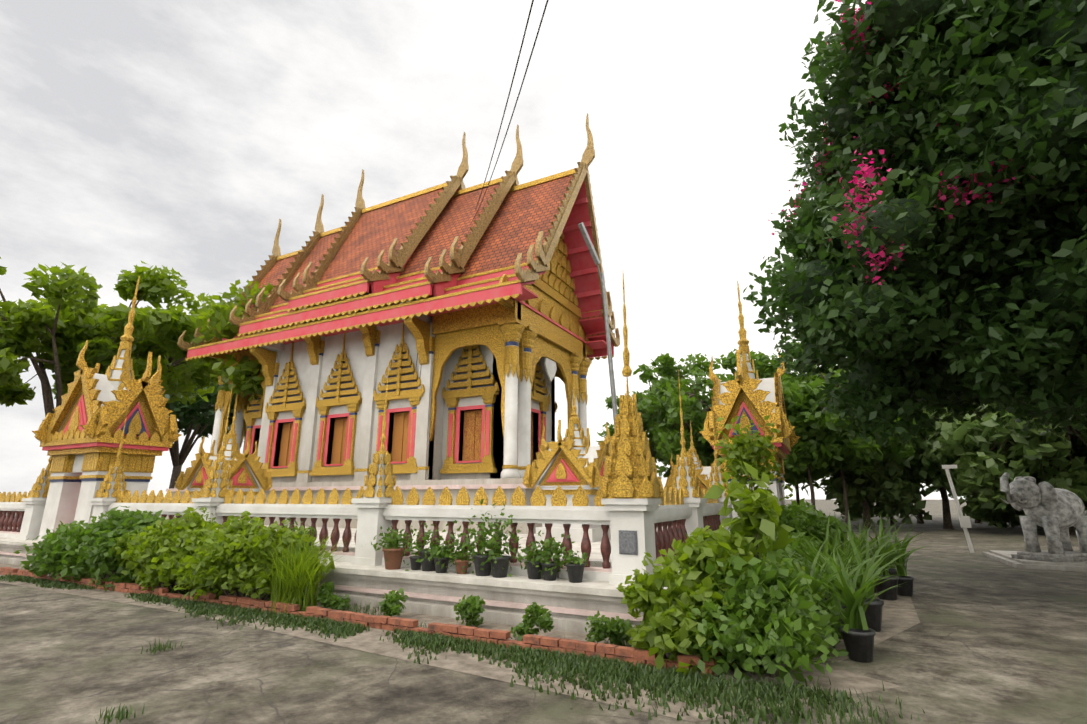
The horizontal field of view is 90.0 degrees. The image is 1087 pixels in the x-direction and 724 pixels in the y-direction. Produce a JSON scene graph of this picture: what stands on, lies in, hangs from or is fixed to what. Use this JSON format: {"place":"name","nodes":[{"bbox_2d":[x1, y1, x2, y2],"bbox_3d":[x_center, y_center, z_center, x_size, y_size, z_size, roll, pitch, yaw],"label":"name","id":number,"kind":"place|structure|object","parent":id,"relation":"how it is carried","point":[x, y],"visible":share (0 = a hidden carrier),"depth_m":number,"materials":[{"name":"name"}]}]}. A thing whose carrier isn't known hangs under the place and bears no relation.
{"place":"outdoors","nodes":[
{"label":"outdoors","id":0,"kind":"place"},
{"bbox_2d":[210,345,586,478],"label":"hall portico columns","id":1,"kind":"structure","parent":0,"point":[517,417],"depth_m":17.08,"materials":[{"name":"white paint"}]},
{"bbox_2d":[0,563,919,721],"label":"verge soil","id":2,"kind":"structure","parent":0,"point":[899,614],"depth_m":5.99,"materials":[{"name":"grey soil"}]},
{"bbox_2d":[13,520,101,579],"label":"shrub","id":3,"kind":"object","parent":2,"relation":"on","point":[53,549],"visible":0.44,"depth_m":10.92,"materials":[{"name":"green plant"}]},
{"bbox_2d":[60,506,185,591],"bbox_3d":[-8.340,3.703,10.926,2.578,1.570,1.815,-7,-16,27],"label":"shrub","id":4,"kind":"object","parent":2,"relation":"on","point":[102,534],"depth_m":10.51,"materials":[{"name":"green plant"}]},
{"bbox_2d":[108,507,248,592],"bbox_3d":[-6.684,3.474,10.099,3.466,1.527,1.608,-7,-16,27],"label":"shrub","id":5,"kind":"object","parent":2,"relation":"on","point":[166,550],"depth_m":9.67,"materials":[{"name":"green plant"}]},
{"bbox_2d":[173,511,334,600],"bbox_3d":[-4.968,3.243,9.048,3.032,1.476,1.655,-7,-16,27],"label":"shrub","id":6,"kind":"object","parent":2,"relation":"on","point":[231,562],"depth_m":8.69,"materials":[{"name":"green plant"}]},
{"bbox_2d":[250,525,356,612],"bbox_3d":[-3.736,3.161,8.399,1.987,1.277,2.025,-1,-14,2],"label":"lemongrass clump","id":7,"kind":"object","parent":2,"relation":"on","point":[301,588],"visible":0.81,"depth_m":8.16,"materials":[{"name":"green plant"}]},
{"bbox_2d":[315,582,350,610],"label":"shrub","id":8,"kind":"object","parent":2,"relation":"on","point":[325,598],"visible":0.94,"depth_m":8.22,"materials":[{"name":"green plant"}]},
{"bbox_2d":[0,567,733,674],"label":"brick edging","id":9,"kind":"object","parent":2,"relation":"on","point":[602,650],"visible":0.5,"depth_m":6.78,"materials":[{"name":"brown brick"}]},
{"bbox_2d":[378,588,408,616],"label":"shrub","id":10,"kind":"object","parent":2,"relation":"on","point":[390,606],"visible":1,"depth_m":7.62,"materials":[{"name":"green plant"}]},
{"bbox_2d":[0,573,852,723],"bbox_3d":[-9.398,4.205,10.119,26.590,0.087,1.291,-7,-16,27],"label":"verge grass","id":11,"kind":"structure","parent":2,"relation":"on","point":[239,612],"depth_m":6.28,"materials":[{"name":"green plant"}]},
{"bbox_2d":[453,595,485,626],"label":"shrub","id":12,"kind":"object","parent":2,"relation":"on","point":[470,609],"visible":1,"depth_m":7.17,"materials":[{"name":"green plant"}]},
{"bbox_2d":[511,602,553,640],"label":"shrub","id":13,"kind":"object","parent":2,"relation":"on","point":[535,611],"visible":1,"depth_m":6.50,"materials":[{"name":"green plant"}]},
{"bbox_2d":[316,620,820,723],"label":"grass","id":14,"kind":"structure","parent":2,"relation":"on","point":[718,685],"depth_m":4.87,"materials":[{"name":"green plant"}]},
{"bbox_2d":[305,541,914,662],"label":"plant pots","id":15,"kind":"object","parent":2,"relation":"on","point":[859,644],"visible":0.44,"depth_m":7.70,"materials":[{"name":"black plastic"}]},
{"bbox_2d":[749,510,951,629],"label":"strap leaf plants","id":16,"kind":"object","parent":15,"relation":"in","point":[857,568],"visible":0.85,"depth_m":7.07,"materials":[{"name":"green plant"}]},
{"bbox_2d":[585,610,635,646],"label":"shrub","id":17,"kind":"object","parent":2,"relation":"on","point":[613,629],"visible":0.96,"depth_m":6.16,"materials":[{"name":"green plant"}]},
{"bbox_2d":[616,549,747,674],"bbox_3d":[1.427,2.612,5.778,1.457,1.111,1.197,-7,-16,27],"label":"shrub","id":18,"kind":"object","parent":2,"relation":"on","point":[667,624],"depth_m":5.67,"materials":[{"name":"green plant"}]},
{"bbox_2d":[667,525,766,609],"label":"shrub","id":19,"kind":"object","parent":2,"relation":"on","point":[709,546],"visible":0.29,"depth_m":6.05,"materials":[{"name":"green plant"}]},
{"bbox_2d":[703,461,795,563],"bbox_3d":[2.419,2.216,6.338,1.029,2.113,0.967,-7,-16,27],"label":"stalk plant","id":20,"kind":"object","parent":2,"relation":"on","point":[759,509],"depth_m":6.33,"materials":[{"name":"green plant"}]},
{"bbox_2d":[714,410,792,501],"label":"sapling","id":21,"kind":"object","parent":2,"relation":"on","point":[747,447],"depth_m":11.24,"materials":[{"name":"green plant"}]},
{"bbox_2d":[682,583,838,687],"bbox_3d":[2.080,2.643,5.438,1.521,0.888,1.404,-7,-16,27],"label":"shrub","id":22,"kind":"object","parent":2,"relation":"on","point":[744,642],"depth_m":5.13,"materials":[{"name":"green plant"}]},
{"bbox_2d":[705,549,834,654],"bbox_3d":[2.245,2.559,5.689,1.407,1.148,1.164,-7,-16,27],"label":"shrub","id":23,"kind":"object","parent":2,"relation":"on","point":[772,577],"visible":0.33,"depth_m":5.51,"materials":[{"name":"green plant"}]},
{"bbox_2d":[743,530,822,574],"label":"shrub","id":24,"kind":"object","parent":2,"relation":"on","point":[799,537],"visible":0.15,"depth_m":9.36,"materials":[{"name":"green plant"}]},
{"bbox_2d":[748,551,824,597],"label":"shrub","id":25,"kind":"object","parent":2,"relation":"on","point":[802,568],"depth_m":7.95,"materials":[{"name":"green plant"}]},
{"bbox_2d":[774,562,848,663],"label":"shrub","id":26,"kind":"object","parent":2,"relation":"on","point":[830,606],"visible":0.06,"depth_m":6.00,"materials":[{"name":"green plant"}]},
{"bbox_2d":[0,0,965,499],"label":"sky","id":27,"kind":"structure","parent":0,"point":[179,135],"materials":[{"name":"white"}]},
{"bbox_2d":[0,499,1086,723],"bbox_3d":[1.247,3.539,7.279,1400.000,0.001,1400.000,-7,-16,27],"label":"ground","id":28,"kind":"structure","parent":0,"point":[986,640],"depth_m":5.51,"materials":[{"name":"concrete"}]},
{"bbox_2d":[38,349,168,539],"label":"side gate","id":29,"kind":"structure","parent":28,"relation":"on","point":[67,502],"depth_m":14.94,"materials":[{"name":"white paint"}]},
{"bbox_2d":[49,408,149,481],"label":"shrine trim","id":30,"kind":"structure","parent":29,"relation":"on","point":[102,479],"depth_m":14.98,"materials":[{"name":"paint"}]},
{"bbox_2d":[32,340,180,472],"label":"gold nagas","id":31,"kind":"object","parent":29,"relation":"on","point":[108,414],"visible":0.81,"depth_m":15.10,"materials":[{"name":"gold metal"}]},
{"bbox_2d":[47,276,170,479],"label":"side gate gold trim","id":32,"kind":"structure","parent":29,"relation":"on","point":[90,461],"depth_m":15.08,"materials":[{"name":"gold metal"}]},
{"bbox_2d":[0,257,218,462],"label":"trees","id":33,"kind":"object","parent":28,"relation":"on","point":[158,331],"depth_m":25.90,"materials":[{"name":"green plant"}]},
{"bbox_2d":[161,357,245,488],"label":"tree","id":34,"kind":"object","parent":28,"relation":"on","point":[185,414],"depth_m":39.39,"materials":[{"name":"green plant"}]},
{"bbox_2d":[191,279,273,402],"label":"tree behind gate","id":35,"kind":"object","parent":28,"relation":"on","point":[241,371],"visible":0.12,"depth_m":22.93,"materials":[{"name":"green plant"}]},
{"bbox_2d":[0,525,690,638],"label":"wall base","id":36,"kind":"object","parent":28,"relation":"on","point":[604,596],"depth_m":7.97,"materials":[{"name":"white paint"}]},
{"bbox_2d":[187,439,260,524],"bbox_3d":[-9.356,3.571,15.971,1.496,2.655,1.496,-7,-16,27],"label":"small shrine","id":37,"kind":"object","parent":36,"relation":"on","point":[228,447],"depth_m":15.71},
{"bbox_2d":[189,399,257,494],"bbox_3d":[-9.356,2.484,16.243,1.573,2.918,1.573,-7,-16,27],"label":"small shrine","id":38,"kind":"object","parent":37,"relation":"on","point":[232,435],"depth_m":15.90,"materials":[{"name":"gold metal"}]},
{"bbox_2d":[175,436,272,490],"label":"shrine gable ornaments","id":39,"kind":"object","parent":37,"relation":"on","point":[184,480],"visible":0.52,"depth_m":15.64},
{"bbox_2d":[0,531,675,620],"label":"moulding","id":40,"kind":"object","parent":36,"relation":"attached to","point":[503,603],"visible":0.02,"depth_m":7.84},
{"bbox_2d":[0,485,718,505],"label":"wall finials","id":41,"kind":"object","parent":36,"relation":"on","point":[579,498],"visible":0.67,"depth_m":9.85,"materials":[{"name":"gold metal"}]},
{"bbox_2d":[0,511,720,568],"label":"balusters","id":42,"kind":"object","parent":36,"relation":"on","point":[665,536],"visible":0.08,"depth_m":9.17,"materials":[{"name":"stone"}]},
{"bbox_2d":[0,498,734,584],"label":"balustrade pillars","id":43,"kind":"structure","parent":36,"relation":"on","point":[641,517],"depth_m":9.33,"materials":[{"name":"white paint"}]},
{"bbox_2d":[29,454,729,497],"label":"white pillar finials","id":44,"kind":"object","parent":43,"relation":"on","point":[376,487],"visible":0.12,"depth_m":11.78,"materials":[{"name":"paint"}]},
{"bbox_2d":[27,362,727,496],"bbox_3d":[-6.220,4.183,22.037,27.144,2.552,19.344,-7,-16,27],"label":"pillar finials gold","id":45,"kind":"object","parent":44,"relation":"on","point":[388,482],"visible":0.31,"depth_m":11.76,"materials":[{"name":"gold metal"}]},
{"bbox_2d":[619,530,637,554],"bbox_3d":[1.136,2.430,7.314,0.260,0.310,0.034,-7,-16,27],"label":"plaque","id":46,"kind":"object","parent":43,"relation":"attached to","point":[628,542],"visible":1,"depth_m":7.31,"materials":[{"name":"grey stone"}]},
{"bbox_2d":[599,274,663,498],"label":"gold spire","id":47,"kind":"structure","parent":43,"relation":"on","point":[630,470],"depth_m":7.63,"materials":[{"name":"gold metal"}]},
{"bbox_2d":[159,293,609,533],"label":"hall walls","id":48,"kind":"structure","parent":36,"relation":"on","point":[368,372],"depth_m":19.15,"materials":[{"name":"white paint"}]},
{"bbox_2d":[166,484,536,491],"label":"pink hall trim","id":49,"kind":"structure","parent":48,"relation":"attached to","point":[477,486],"depth_m":16.41,"materials":[{"name":"pink paint"}]},
{"bbox_2d":[258,410,532,465],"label":"hall shutters","id":50,"kind":"object","parent":48,"relation":"attached to","point":[472,430],"visible":0.17,"depth_m":18.78,"materials":[{"name":"brown wood"}]},
{"bbox_2d":[207,169,590,452],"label":"temple gold trim","id":51,"kind":"structure","parent":48,"relation":"on","point":[453,331],"depth_m":19.03,"materials":[{"name":"gold metal"}]},
{"bbox_2d":[185,232,613,476],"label":"hall gold frames","id":52,"kind":"structure","parent":48,"relation":"attached to","point":[515,329],"depth_m":19.52,"materials":[{"name":"gold metal"}]},
{"bbox_2d":[187,180,613,467],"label":"roof trim","id":53,"kind":"structure","parent":48,"relation":"attached to","point":[584,275],"depth_m":20.04,"materials":[{"name":"red paint"}]},
{"bbox_2d":[221,341,585,427],"bbox_3d":[-6.220,1.380,22.738,15.030,2.550,5.870,-7,-16,27],"label":"pediment","id":54,"kind":"object","parent":48,"relation":"attached to","point":[506,344],"visible":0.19,"depth_m":19.11,"materials":[{"name":"gold metal"}]},
{"bbox_2d":[240,175,613,345],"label":"hall roof tiles","id":55,"kind":"object","parent":48,"relation":"on","point":[521,220],"visible":0.12,"depth_m":21.71,"materials":[{"name":"red tile"}]},
{"bbox_2d":[177,113,619,350],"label":"roof finials","id":56,"kind":"object","parent":55,"relation":"on","point":[544,252],"visible":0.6,"depth_m":21.28,"materials":[{"name":"gold metal"}]},
{"bbox_2d":[414,0,548,381],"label":"overhead cables","id":57,"kind":"object","parent":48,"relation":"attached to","point":[507,101],"visible":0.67,"depth_m":9.72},
{"bbox_2d":[382,547,468,573],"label":"flower pots","id":58,"kind":"object","parent":36,"relation":"on","point":[394,557],"visible":0.88,"depth_m":8.73,"materials":[{"name":"orange ceramic"}]},
{"bbox_2d":[281,499,587,576],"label":"potted plants","id":59,"kind":"object","parent":58,"relation":"in","point":[538,555],"visible":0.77,"depth_m":8.19,"materials":[{"name":"green plant"}]},
{"bbox_2d":[536,424,610,542],"bbox_3d":[0.745,2.763,12.737,1.496,2.655,1.496,-7,-16,27],"label":"shrine","id":60,"kind":"object","parent":36,"relation":"on","point":[595,532],"depth_m":12.09,"materials":[{"name":"white paint"}]},
{"bbox_2d":[523,420,609,487],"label":"sema shrine gold nagas","id":61,"kind":"object","parent":60,"relation":"attached to","point":[589,473],"visible":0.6,"depth_m":12.26,"materials":[{"name":"gold metal"}]},
{"bbox_2d":[539,375,605,494],"bbox_3d":[0.745,1.675,13.009,1.573,2.918,1.573,-7,-16,27],"label":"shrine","id":62,"kind":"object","parent":60,"relation":"on","point":[561,473],"depth_m":12.33,"materials":[{"name":"gold metal"}]},
{"bbox_2d":[578,222,617,430],"bbox_3d":[1.763,0.597,17.011,1.656,10.441,0.545,8,-16,-28],"label":"lamp pole with fitting","id":63,"kind":"object","parent":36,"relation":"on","point":[589,244],"visible":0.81,"depth_m":17.74,"materials":[{"name":"metal"}]},
{"bbox_2d":[678,453,710,488],"bbox_3d":[5.843,4.827,20.991,1.496,2.655,1.496,-7,-16,27],"label":"shrine","id":64,"kind":"object","parent":36,"relation":"on","point":[706,470],"depth_m":20.85,"materials":[{"name":"white paint"}]},
{"bbox_2d":[665,451,714,491],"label":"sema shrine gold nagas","id":65,"kind":"object","parent":64,"relation":"attached to","point":[701,477],"visible":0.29,"depth_m":20.50,"materials":[{"name":"gold metal"}]},
{"bbox_2d":[689,420,706,489],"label":"spire","id":66,"kind":"structure","parent":64,"relation":"on","point":[692,449],"depth_m":21.16,"materials":[{"name":"gold metal"}]},
{"bbox_2d":[94,639,960,723],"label":"grass tufts","id":67,"kind":"object","parent":28,"relation":"on","point":[120,715],"visible":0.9,"depth_m":4.30,"materials":[{"name":"green plant"}]},
{"bbox_2d":[596,364,676,477],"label":"slender tree","id":68,"kind":"object","parent":28,"relation":"on","point":[646,375],"depth_m":42.06,"materials":[{"name":"green plant"}]},
{"bbox_2d":[623,353,721,466],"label":"slender tree","id":69,"kind":"object","parent":28,"relation":"on","point":[648,407],"depth_m":38.10,"materials":[{"name":"green plant"}]},
{"bbox_2d":[652,351,763,466],"bbox_3d":[10.855,4.599,33.069,9.163,10.858,8.596,-7,-16,27],"label":"slender tree","id":70,"kind":"object","parent":28,"relation":"on","point":[666,439],"depth_m":33.24,"materials":[{"name":"green plant"}]},
{"bbox_2d":[712,353,789,517],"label":"front gate","id":71,"kind":"structure","parent":28,"relation":"on","point":[767,384],"depth_m":15.53,"materials":[{"name":"white paint"}]},
{"bbox_2d":[700,348,799,474],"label":"gold nagas","id":72,"kind":"object","parent":71,"relation":"attached to","point":[778,417],"visible":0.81,"depth_m":15.04,"materials":[{"name":"gold metal"}]},
{"bbox_2d":[720,280,789,480],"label":"front gate gold trim","id":73,"kind":"structure","parent":71,"relation":"on","point":[743,343],"depth_m":15.14,"materials":[{"name":"gold metal"}]},
{"bbox_2d":[728,407,783,482],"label":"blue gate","id":74,"kind":"structure","parent":71,"relation":"on","point":[754,427],"depth_m":14.83,"materials":[{"name":"paint"}]},
{"bbox_2d":[708,352,829,476],"bbox_3d":[17.536,5.105,39.891,10.233,13.185,9.828,-7,-16,27],"label":"slender tree","id":75,"kind":"object","parent":28,"relation":"on","point":[718,375],"depth_m":39.58,"materials":[{"name":"green plant"}]},
{"bbox_2d":[707,342,856,505],"bbox_3d":[15.362,4.389,33.912,9.273,11.673,9.462,-7,-16,27],"label":"slender tree","id":76,"kind":"object","parent":28,"relation":"on","point":[764,366],"depth_m":33.15,"materials":[{"name":"green plant"}]},
{"bbox_2d":[778,498,848,559],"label":"shrub","id":77,"kind":"object","parent":28,"relation":"on","point":[801,515],"visible":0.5,"depth_m":11.41,"materials":[{"name":"green plant"}]},
{"bbox_2d":[781,373,879,510],"bbox_3d":[13.796,4.595,28.413,7.466,8.606,6.868,-7,-16,27],"label":"slender tree","id":78,"kind":"object","parent":28,"relation":"on","point":[806,424],"depth_m":26.84,"materials":[{"name":"green plant"}]},
{"bbox_2d":[824,473,852,519],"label":"yard tree","id":79,"kind":"object","parent":28,"relation":"on","point":[827,475],"depth_m":45.77,"materials":[{"name":"green plant"}]},
{"bbox_2d":[784,359,915,529],"bbox_3d":[15.552,4.264,29.204,8.307,9.633,7.544,-7,-16,27],"label":"slender tree","id":80,"kind":"object","parent":28,"relation":"on","point":[895,452],"depth_m":27.87,"materials":[{"name":"green plant"}]},
{"bbox_2d":[819,412,931,528],"bbox_3d":[18.214,5.099,31.919,7.905,9.329,7.976,-7,-16,27],"label":"grove tree","id":81,"kind":"object","parent":28,"relation":"on","point":[899,495],"depth_m":30.05,"materials":[{"name":"green plant"}]},
{"bbox_2d":[743,0,1086,446],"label":"tree","id":82,"kind":"object","parent":28,"relation":"on","point":[972,133],"depth_m":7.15,"materials":[{"name":"green plant"}]},
{"bbox_2d":[768,0,1086,284],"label":"flowers","id":83,"kind":"object","parent":82,"relation":"attached to","point":[869,173],"visible":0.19,"depth_m":7.83,"materials":[{"name":"pink plant"}]},
{"bbox_2d":[778,0,1085,203],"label":"tree foliage","id":84,"kind":"object","parent":82,"relation":"attached to","point":[829,56],"visible":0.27,"depth_m":8.20,"materials":[{"name":"green plant"}]},
{"bbox_2d":[787,0,1086,403],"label":"tree foliage","id":85,"kind":"object","parent":82,"relation":"attached to","point":[922,8],"visible":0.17,"depth_m":8.03,"materials":[{"name":"green plant"}]},
{"bbox_2d":[910,466,961,523],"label":"yard tree","id":86,"kind":"object","parent":28,"relation":"on","point":[927,479],"depth_m":36.95,"materials":[{"name":"green plant"}]},
{"bbox_2d":[868,401,1040,528],"bbox_3d":[22.657,4.366,31.381,11.961,10.490,11.586,-7,-16,27],"label":"grove tree","id":87,"kind":"object","parent":28,"relation":"on","point":[928,457],"depth_m":28.85,"materials":[{"name":"green plant"}]},
{"bbox_2d":[942,465,974,552],"bbox_3d":[13.339,4.690,17.474,0.480,2.726,0.110,-7,-16,27],"label":"white marker post","id":88,"kind":"object","parent":28,"relation":"on","point":[965,523],"visible":0.96,"depth_m":17.38,"materials":[{"name":"paint"}]},
{"bbox_2d":[951,468,1046,527],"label":"bush","id":89,"kind":"object","parent":28,"relation":"on","point":[1007,514],"visible":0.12,"depth_m":31.26,"materials":[{"name":"green plant"}]},
{"bbox_2d":[931,403,1086,534],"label":"grove tree","id":90,"kind":"object","parent":28,"relation":"on","point":[978,472],"depth_m":25.05,"materials":[{"name":"green plant"}]},
{"bbox_2d":[982,550,1086,571],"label":"statue terrace steps","id":91,"kind":"structure","parent":28,"relation":"on","point":[1004,557],"depth_m":13.19,"materials":[{"name":"white concrete"}]},
{"bbox_2d":[1000,472,1086,562],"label":"elephant statue","id":92,"kind":"object","parent":91,"relation":"on","point":[1053,512],"visible":1,"depth_m":13.73,"materials":[{"name":"stone"}]},
{"bbox_2d":[1073,510,1086,550],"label":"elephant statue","id":93,"kind":"object","parent":91,"relation":"on","point":[1085,513],"visible":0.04,"depth_m":14.61,"materials":[{"name":"stone"}]},
{"bbox_2d":[816,364,894,525],"bbox_3d":[21.584,4.316,34.857,9.021,12.274,8.528,-7,-16,27],"label":"slender tree","id":94,"kind":"object","parent":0,"point":[891,522],"depth_m":33.23,"materials":[{"name":"green plant"}]}
]}

